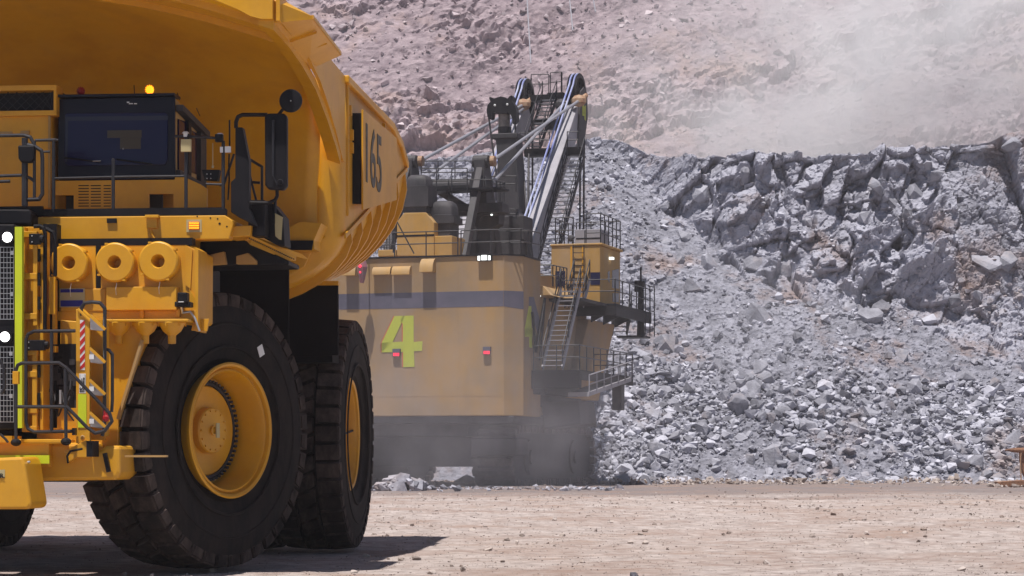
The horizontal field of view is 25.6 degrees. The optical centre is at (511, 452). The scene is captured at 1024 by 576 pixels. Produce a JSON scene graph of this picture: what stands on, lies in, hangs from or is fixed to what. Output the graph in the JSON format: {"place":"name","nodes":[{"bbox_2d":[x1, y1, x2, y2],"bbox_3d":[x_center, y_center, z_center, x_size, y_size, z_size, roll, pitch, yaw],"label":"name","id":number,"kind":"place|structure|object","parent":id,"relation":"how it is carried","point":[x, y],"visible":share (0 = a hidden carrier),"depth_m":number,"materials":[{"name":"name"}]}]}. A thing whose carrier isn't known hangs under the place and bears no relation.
{"place":"outdoors","nodes":[
{"label":"outdoors","id":0,"kind":"place"},
{"bbox_2d":[0,480,1023,575],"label":"ground","id":1,"kind":"structure","parent":0,"point":[880,554],"depth_m":44.07,"materials":[{"name":"beige soil"}]},
{"bbox_2d":[0,0,408,568],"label":"haul truck","id":2,"kind":"object","parent":1,"relation":"on","point":[202,204],"visible":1,"depth_m":30.50,"materials":[{"name":"yellow paint"}]},
{"bbox_2d":[371,473,461,490],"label":"spill heap","id":3,"kind":"object","parent":1,"relation":"on","point":[401,482],"visible":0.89,"depth_m":95.36,"materials":[{"name":"grey stone"}]},
{"bbox_2d":[412,556,420,559],"bbox_3d":[-1.447,1.611,34.296,0.110,0.073,0.145,0,0,43],"label":"rock","id":4,"kind":"object","parent":1,"relation":"on","point":[416,558],"visible":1,"depth_m":34.27,"materials":[{"name":"stone"}]},
{"bbox_2d":[453,475,473,482],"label":"rock","id":5,"kind":"object","parent":1,"relation":"on","point":[466,478],"visible":0.93,"depth_m":117.66,"materials":[{"name":"grey stone"}]},
{"bbox_2d":[331,71,654,485],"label":"rope shovel","id":6,"kind":"object","parent":1,"relation":"on","point":[488,344],"visible":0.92,"depth_m":107.42,"materials":[{"name":"metal"}]},
{"bbox_2d":[373,484,623,491],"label":"spill line","id":7,"kind":"object","parent":1,"relation":"on","point":[564,488],"visible":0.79,"depth_m":98.03,"materials":[{"name":"grey gravel"}]},
{"bbox_2d":[0,473,1023,575],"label":"pebbles","id":8,"kind":"object","parent":1,"relation":"on","point":[709,480],"visible":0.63,"depth_m":55.33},
{"bbox_2d":[630,572,638,575],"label":"rock","id":9,"kind":"object","parent":1,"relation":"on","point":[633,574],"visible":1,"depth_m":29.45,"materials":[{"name":"stone"}]},
{"bbox_2d":[373,138,1023,484],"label":"rubble","id":10,"kind":"object","parent":1,"relation":"on","point":[661,411],"visible":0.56,"depth_m":132.19,"materials":[{"name":"grey stone"}]},
{"bbox_2d":[600,395,609,405],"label":"boulder","id":11,"kind":"object","parent":10,"relation":"on","point":[604,399],"visible":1,"depth_m":132.30,"materials":[{"name":"grey stone"}]},
{"bbox_2d":[635,422,645,431],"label":"boulder","id":12,"kind":"object","parent":10,"relation":"on","point":[640,425],"visible":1,"depth_m":129.72,"materials":[{"name":"stone"}]},
{"bbox_2d":[647,442,666,450],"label":"boulder","id":13,"kind":"object","parent":10,"relation":"on","point":[655,446],"visible":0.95,"depth_m":127.93,"materials":[{"name":"grey stone"}]},
{"bbox_2d":[694,419,708,434],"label":"boulder","id":14,"kind":"object","parent":10,"relation":"on","point":[701,426],"visible":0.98,"depth_m":130.21,"materials":[{"name":"grey stone"}]},
{"bbox_2d":[701,411,711,419],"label":"boulder","id":15,"kind":"object","parent":10,"relation":"on","point":[705,415],"visible":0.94,"depth_m":131.23,"materials":[{"name":"grey stone"}]},
{"bbox_2d":[726,470,738,479],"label":"boulder","id":16,"kind":"object","parent":10,"relation":"on","point":[730,474],"visible":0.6,"depth_m":126.98,"materials":[{"name":"grey stone"}]},
{"bbox_2d":[728,382,737,391],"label":"boulder","id":17,"kind":"object","parent":10,"relation":"on","point":[732,387],"visible":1,"depth_m":133.42,"materials":[{"name":"stone"}]},
{"bbox_2d":[727,393,748,416],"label":"boulder","id":18,"kind":"object","parent":10,"relation":"on","point":[738,403],"visible":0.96,"depth_m":131.86,"materials":[{"name":"grey stone"}]},
{"bbox_2d":[744,454,754,464],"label":"boulder","id":19,"kind":"object","parent":10,"relation":"on","point":[750,459],"visible":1,"depth_m":127.65,"materials":[{"name":"grey stone"}]},
{"bbox_2d":[766,412,775,422],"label":"boulder","id":20,"kind":"object","parent":10,"relation":"on","point":[771,416],"visible":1,"depth_m":131.00,"materials":[{"name":"grey stone"}]},
{"bbox_2d":[763,443,782,465],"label":"boulder","id":21,"kind":"object","parent":10,"relation":"on","point":[772,454],"visible":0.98,"depth_m":127.88,"materials":[{"name":"grey stone"}]},
{"bbox_2d":[776,405,790,416],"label":"boulder","id":22,"kind":"object","parent":10,"relation":"on","point":[782,409],"visible":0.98,"depth_m":131.65,"materials":[{"name":"grey stone"}]},
{"bbox_2d":[782,436,796,449],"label":"boulder","id":23,"kind":"object","parent":10,"relation":"on","point":[791,440],"visible":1,"depth_m":128.98,"materials":[{"name":"grey stone"}]},
{"bbox_2d":[786,451,798,461],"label":"boulder","id":24,"kind":"object","parent":10,"relation":"on","point":[793,457],"visible":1,"depth_m":128.03,"materials":[{"name":"grey stone"}]},
{"bbox_2d":[796,466,808,476],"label":"boulder","id":25,"kind":"object","parent":10,"relation":"on","point":[802,469],"visible":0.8,"depth_m":126.86,"materials":[{"name":"grey stone"}]},
{"bbox_2d":[800,418,815,430],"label":"boulder","id":26,"kind":"object","parent":10,"relation":"on","point":[810,424],"visible":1,"depth_m":130.40,"materials":[{"name":"grey stone"}]},
{"bbox_2d":[818,408,826,417],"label":"boulder","id":27,"kind":"object","parent":10,"relation":"on","point":[823,412],"visible":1,"depth_m":131.27,"materials":[{"name":"stone"}]},
{"bbox_2d":[817,429,828,440],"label":"boulder","id":28,"kind":"object","parent":10,"relation":"on","point":[821,434],"visible":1,"depth_m":129.85,"materials":[{"name":"grey stone"}]},
{"bbox_2d":[826,407,836,416],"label":"boulder","id":29,"kind":"object","parent":10,"relation":"on","point":[833,410],"visible":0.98,"depth_m":131.54,"materials":[{"name":"stone"}]},
{"bbox_2d":[836,448,844,455],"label":"boulder","id":30,"kind":"object","parent":10,"relation":"on","point":[839,452],"visible":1,"depth_m":128.51,"materials":[{"name":"stone"}]},
{"bbox_2d":[861,471,868,475],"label":"boulder","id":31,"kind":"object","parent":10,"relation":"on","point":[864,473],"visible":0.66,"depth_m":127.00,"materials":[{"name":"stone"}]},
{"bbox_2d":[859,406,880,418],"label":"boulder","id":32,"kind":"object","parent":10,"relation":"on","point":[867,410],"visible":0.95,"depth_m":131.37,"materials":[{"name":"grey stone"}]},
{"bbox_2d":[887,400,895,409],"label":"boulder","id":33,"kind":"object","parent":10,"relation":"on","point":[891,404],"visible":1,"depth_m":132.63,"materials":[{"name":"grey stone"}]},
{"bbox_2d":[886,442,898,455],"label":"boulder","id":34,"kind":"object","parent":10,"relation":"on","point":[893,447],"visible":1,"depth_m":128.93,"materials":[{"name":"grey stone"}]},
{"bbox_2d":[948,457,959,466],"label":"boulder","id":35,"kind":"object","parent":10,"relation":"on","point":[954,460],"visible":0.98,"depth_m":128.76,"materials":[{"name":"stone"}]},
{"bbox_2d":[960,444,968,454],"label":"boulder","id":36,"kind":"object","parent":10,"relation":"on","point":[964,451],"visible":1,"depth_m":129.85,"materials":[{"name":"stone"}]},
{"bbox_2d":[968,455,983,467],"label":"boulder","id":37,"kind":"object","parent":10,"relation":"on","point":[975,460],"visible":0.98,"depth_m":128.66,"materials":[{"name":"grey stone"}]},
{"bbox_2d":[981,469,992,478],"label":"boulder","id":38,"kind":"object","parent":10,"relation":"on","point":[987,473],"visible":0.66,"depth_m":127.91,"materials":[{"name":"grey stone"}]},
{"bbox_2d":[1005,408,1016,415],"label":"boulder","id":39,"kind":"object","parent":10,"relation":"on","point":[1014,410],"visible":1,"depth_m":132.87,"materials":[{"name":"stone"}]},
{"bbox_2d":[1004,429,1020,444],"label":"boulder","id":40,"kind":"object","parent":10,"relation":"on","point":[1012,437],"visible":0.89,"depth_m":130.82,"materials":[{"name":"grey stone"}]},
{"bbox_2d":[972,477,979,484],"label":"rock","id":41,"kind":"object","parent":1,"relation":"on","point":[975,480],"visible":0.68,"depth_m":117.12,"materials":[{"name":"stone"}]},
{"bbox_2d":[986,483,1023,487],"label":"dirt crumbs","id":42,"kind":"object","parent":1,"relation":"on","point":[999,485],"visible":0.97,"depth_m":106.00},
{"bbox_2d":[994,448,1023,486],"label":"steel scrap","id":43,"kind":"object","parent":1,"relation":"on","point":[1020,451],"visible":0.98,"depth_m":106.39,"materials":[{"name":"brown metal"}]},
{"bbox_2d":[286,0,1023,159],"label":"pit wall","id":44,"kind":"structure","parent":0,"point":[928,106],"depth_m":247.41,"materials":[{"name":"beige stone"}]},
{"bbox_2d":[526,0,530,63],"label":"steel cable","id":45,"kind":"object","parent":44,"relation":"attached to","point":[528,32],"visible":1,"depth_m":234.69,"materials":[{"name":"grey metal"}]},
{"bbox_2d":[569,0,572,30],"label":"steel cable","id":46,"kind":"object","parent":44,"relation":"attached to","point":[571,14],"visible":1,"depth_m":238.16,"materials":[{"name":"grey metal"}]},
{"bbox_2d":[298,0,1023,158],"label":"wall scree","id":47,"kind":"object","parent":44,"relation":"on","point":[863,21],"depth_m":247.23,"materials":[{"name":"beige stone"}]},
{"bbox_2d":[370,130,1023,480],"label":"quarry face","id":48,"kind":"object","parent":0,"point":[663,175],"visible":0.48,"depth_m":142.22},
{"bbox_2d":[636,374,644,382],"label":"boulder","id":49,"kind":"object","parent":48,"relation":"on","point":[640,378],"visible":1,"depth_m":133.44,"materials":[{"name":"stone"}]},
{"bbox_2d":[653,334,674,352],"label":"boulder","id":50,"kind":"object","parent":48,"relation":"on","point":[667,341],"visible":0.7,"depth_m":136.87,"materials":[{"name":"grey stone"}]},
{"bbox_2d":[658,200,669,211],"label":"boulder","id":51,"kind":"object","parent":48,"relation":"on","point":[664,206],"visible":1,"depth_m":150.06,"materials":[{"name":"grey stone"}]},
{"bbox_2d":[658,385,671,397],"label":"boulder","id":52,"kind":"object","parent":48,"relation":"on","point":[668,389],"visible":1,"depth_m":133.32,"materials":[{"name":"grey stone"}]},
{"bbox_2d":[662,239,671,244],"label":"boulder","id":53,"kind":"object","parent":48,"relation":"on","point":[666,241],"visible":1,"depth_m":146.24,"materials":[{"name":"stone"}]},
{"bbox_2d":[670,365,683,381],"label":"boulder","id":54,"kind":"object","parent":48,"relation":"on","point":[676,371],"visible":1,"depth_m":134.33,"materials":[{"name":"grey stone"}]},
{"bbox_2d":[676,252,684,263],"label":"boulder","id":55,"kind":"object","parent":48,"relation":"on","point":[680,258],"visible":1,"depth_m":144.45,"materials":[{"name":"grey stone"}]},
{"bbox_2d":[678,230,691,241],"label":"boulder","id":56,"kind":"object","parent":48,"relation":"on","point":[684,236],"visible":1,"depth_m":146.74,"materials":[{"name":"grey stone"}]},
{"bbox_2d":[683,278,700,292],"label":"boulder","id":57,"kind":"object","parent":48,"relation":"on","point":[691,285],"visible":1,"depth_m":141.92,"materials":[{"name":"grey stone"}]},
{"bbox_2d":[692,184,709,202],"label":"boulder","id":58,"kind":"object","parent":48,"relation":"on","point":[700,193],"visible":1,"depth_m":147.77,"materials":[{"name":"grey stone"}]},
{"bbox_2d":[701,253,717,269],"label":"boulder","id":59,"kind":"object","parent":48,"relation":"on","point":[708,262],"visible":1,"depth_m":143.88,"materials":[{"name":"grey stone"}]},
{"bbox_2d":[707,364,714,370],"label":"boulder","id":60,"kind":"object","parent":48,"relation":"on","point":[711,366],"visible":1,"depth_m":135.34,"materials":[{"name":"stone"}]},
{"bbox_2d":[711,358,722,368],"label":"boulder","id":61,"kind":"object","parent":48,"relation":"on","point":[717,363],"visible":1,"depth_m":135.40,"materials":[{"name":"grey stone"}]},
{"bbox_2d":[718,390,730,400],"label":"boulder","id":62,"kind":"object","parent":48,"relation":"on","point":[723,395],"visible":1,"depth_m":132.76,"materials":[{"name":"grey stone"}]},
{"bbox_2d":[723,359,732,365],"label":"boulder","id":63,"kind":"object","parent":48,"relation":"on","point":[729,361],"visible":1,"depth_m":135.49,"materials":[{"name":"stone"}]},
{"bbox_2d":[724,296,733,302],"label":"boulder","id":64,"kind":"object","parent":48,"relation":"on","point":[727,299],"visible":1,"depth_m":141.10,"materials":[{"name":"stone"}]},
{"bbox_2d":[731,379,745,386],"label":"boulder","id":65,"kind":"object","parent":48,"relation":"on","point":[740,382],"visible":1,"depth_m":133.68,"materials":[{"name":"grey stone"}]},
{"bbox_2d":[740,166,750,184],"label":"boulder","id":66,"kind":"object","parent":48,"relation":"on","point":[745,175],"visible":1,"depth_m":145.87,"materials":[{"name":"grey stone"}]},
{"bbox_2d":[744,182,754,189],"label":"boulder","id":67,"kind":"object","parent":48,"relation":"on","point":[750,184],"visible":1,"depth_m":146.05,"materials":[{"name":"stone"}]},
{"bbox_2d":[745,371,754,381],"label":"boulder","id":68,"kind":"object","parent":48,"relation":"on","point":[751,376],"visible":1,"depth_m":134.25,"materials":[{"name":"grey stone"}]},
{"bbox_2d":[743,256,761,270],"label":"boulder","id":69,"kind":"object","parent":48,"relation":"on","point":[750,262],"visible":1,"depth_m":143.50,"materials":[{"name":"grey stone"}]},
{"bbox_2d":[745,380,760,393],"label":"boulder","id":70,"kind":"object","parent":48,"relation":"on","point":[752,387],"visible":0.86,"depth_m":133.34,"materials":[{"name":"grey stone"}]},
{"bbox_2d":[745,303,772,322],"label":"boulder","id":71,"kind":"object","parent":48,"relation":"on","point":[757,312],"visible":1,"depth_m":139.34,"materials":[{"name":"grey stone"}]},
{"bbox_2d":[753,359,767,373],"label":"boulder","id":72,"kind":"object","parent":48,"relation":"on","point":[760,366],"visible":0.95,"depth_m":135.05,"materials":[{"name":"grey stone"}]},
{"bbox_2d":[757,370,774,382],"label":"boulder","id":73,"kind":"object","parent":48,"relation":"on","point":[766,376],"visible":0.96,"depth_m":134.42,"materials":[{"name":"grey stone"}]},
{"bbox_2d":[779,259,791,277],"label":"boulder","id":74,"kind":"object","parent":48,"relation":"on","point":[785,269],"visible":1,"depth_m":143.59,"materials":[{"name":"grey stone"}]},
{"bbox_2d":[794,388,806,395],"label":"boulder","id":75,"kind":"object","parent":48,"relation":"on","point":[801,391],"visible":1,"depth_m":133.52,"materials":[{"name":"grey stone"}]},
{"bbox_2d":[802,217,811,226],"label":"boulder","id":76,"kind":"object","parent":48,"relation":"on","point":[807,221],"visible":1,"depth_m":143.88,"materials":[{"name":"grey stone"}]},
{"bbox_2d":[804,198,810,210],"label":"boulder","id":77,"kind":"object","parent":48,"relation":"on","point":[807,203],"visible":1,"depth_m":144.54,"materials":[{"name":"stone"}]},
{"bbox_2d":[820,390,831,402],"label":"boulder","id":78,"kind":"object","parent":48,"relation":"on","point":[826,395],"visible":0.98,"depth_m":132.64,"materials":[{"name":"grey stone"}]},
{"bbox_2d":[835,368,845,377],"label":"boulder","id":79,"kind":"object","parent":48,"relation":"on","point":[843,370],"visible":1,"depth_m":134.64,"materials":[{"name":"stone"}]},
{"bbox_2d":[843,191,852,200],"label":"boulder","id":80,"kind":"object","parent":48,"relation":"on","point":[848,196],"visible":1,"depth_m":144.35,"materials":[{"name":"grey stone"}]},
{"bbox_2d":[843,301,857,311],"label":"boulder","id":81,"kind":"object","parent":48,"relation":"on","point":[847,306],"visible":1,"depth_m":140.31,"materials":[{"name":"grey stone"}]},
{"bbox_2d":[847,321,856,333],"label":"boulder","id":82,"kind":"object","parent":48,"relation":"on","point":[852,328],"visible":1,"depth_m":138.41,"materials":[{"name":"grey stone"}]},
{"bbox_2d":[857,211,874,223],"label":"boulder","id":83,"kind":"object","parent":48,"relation":"on","point":[863,217],"visible":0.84,"depth_m":143.03,"materials":[{"name":"grey stone"}]},
{"bbox_2d":[861,324,871,329],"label":"boulder","id":84,"kind":"object","parent":48,"relation":"on","point":[865,326],"visible":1,"depth_m":138.98,"materials":[{"name":"stone"}]},
{"bbox_2d":[858,308,882,322],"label":"boulder","id":85,"kind":"object","parent":48,"relation":"on","point":[872,315],"visible":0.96,"depth_m":139.85,"materials":[{"name":"grey stone"}]},
{"bbox_2d":[868,177,883,194],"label":"boulder","id":86,"kind":"object","parent":48,"relation":"on","point":[874,184],"visible":1,"depth_m":143.54,"materials":[{"name":"grey stone"}]},
{"bbox_2d":[872,299,891,313],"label":"boulder","id":87,"kind":"object","parent":48,"relation":"on","point":[883,306],"visible":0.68,"depth_m":141.35,"materials":[{"name":"grey stone"}]},
{"bbox_2d":[885,216,895,221],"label":"boulder","id":88,"kind":"object","parent":48,"relation":"on","point":[889,218],"visible":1,"depth_m":143.63,"materials":[{"name":"stone"}]},
{"bbox_2d":[887,198,898,209],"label":"boulder","id":89,"kind":"object","parent":48,"relation":"on","point":[892,202],"visible":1,"depth_m":144.10,"materials":[{"name":"grey stone"}]},
{"bbox_2d":[895,348,907,361],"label":"boulder","id":90,"kind":"object","parent":48,"relation":"on","point":[901,354],"visible":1,"depth_m":137.16,"materials":[{"name":"grey stone"}]},
{"bbox_2d":[903,209,912,219],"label":"boulder","id":91,"kind":"object","parent":48,"relation":"on","point":[907,213],"visible":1,"depth_m":143.15,"materials":[{"name":"grey stone"}]},
{"bbox_2d":[908,274,918,285],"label":"boulder","id":92,"kind":"object","parent":48,"relation":"on","point":[913,279],"visible":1,"depth_m":141.62,"materials":[{"name":"grey stone"}]},
{"bbox_2d":[906,183,922,199],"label":"boulder","id":93,"kind":"object","parent":48,"relation":"on","point":[913,191],"visible":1,"depth_m":143.69,"materials":[{"name":"grey stone"}]},
{"bbox_2d":[906,379,923,393],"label":"boulder","id":94,"kind":"object","parent":48,"relation":"on","point":[914,386],"visible":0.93,"depth_m":134.39,"materials":[{"name":"grey stone"}]},
{"bbox_2d":[923,160,931,171],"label":"boulder","id":95,"kind":"object","parent":48,"relation":"on","point":[927,164],"visible":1,"depth_m":143.84,"materials":[{"name":"grey stone"}]},
{"bbox_2d":[927,170,945,182],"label":"boulder","id":96,"kind":"object","parent":48,"relation":"on","point":[935,176],"visible":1,"depth_m":143.47,"materials":[{"name":"grey stone"}]},
{"bbox_2d":[948,292,960,309],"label":"boulder","id":97,"kind":"object","parent":48,"relation":"on","point":[954,300],"visible":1,"depth_m":141.19,"materials":[{"name":"grey stone"}]},
{"bbox_2d":[950,364,960,370],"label":"boulder","id":98,"kind":"object","parent":48,"relation":"on","point":[955,367],"visible":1,"depth_m":136.57,"materials":[{"name":"stone"}]},
{"bbox_2d":[956,369,975,381],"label":"boulder","id":99,"kind":"object","parent":48,"relation":"on","point":[966,375],"visible":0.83,"depth_m":135.75,"materials":[{"name":"grey stone"}]},
{"bbox_2d":[960,309,972,315],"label":"boulder","id":100,"kind":"object","parent":48,"relation":"on","point":[967,313],"visible":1,"depth_m":141.29,"materials":[{"name":"stone"}]},
{"bbox_2d":[970,358,977,364],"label":"boulder","id":101,"kind":"object","parent":48,"relation":"on","point":[974,361],"visible":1,"depth_m":137.37,"materials":[{"name":"stone"}]},
{"bbox_2d":[971,290,982,302],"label":"boulder","id":102,"kind":"object","parent":48,"relation":"on","point":[978,295],"visible":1,"depth_m":140.74,"materials":[{"name":"grey stone"}]},
{"bbox_2d":[979,175,988,188],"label":"boulder","id":103,"kind":"object","parent":48,"relation":"on","point":[983,183],"visible":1,"depth_m":142.94,"materials":[{"name":"grey stone"}]},
{"bbox_2d":[971,255,1001,271],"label":"boulder","id":104,"kind":"object","parent":48,"relation":"on","point":[987,263],"visible":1,"depth_m":141.12,"materials":[{"name":"grey stone"}]},
{"bbox_2d":[989,377,1000,386],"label":"boulder","id":105,"kind":"object","parent":48,"relation":"on","point":[994,382],"visible":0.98,"depth_m":135.34,"materials":[{"name":"grey stone"}]},
{"bbox_2d":[1000,251,1017,271],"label":"boulder","id":106,"kind":"object","parent":48,"relation":"on","point":[1008,260],"visible":1,"depth_m":141.12,"materials":[{"name":"grey stone"}]},
{"bbox_2d":[1001,136,1022,152],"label":"boulder","id":107,"kind":"object","parent":48,"relation":"on","point":[1011,144],"visible":1,"depth_m":142.19,"materials":[{"name":"grey stone"}]},
{"bbox_2d":[1008,221,1017,229],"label":"boulder","id":108,"kind":"object","parent":48,"relation":"on","point":[1012,225],"visible":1,"depth_m":142.17,"materials":[{"name":"stone"}]}
]}

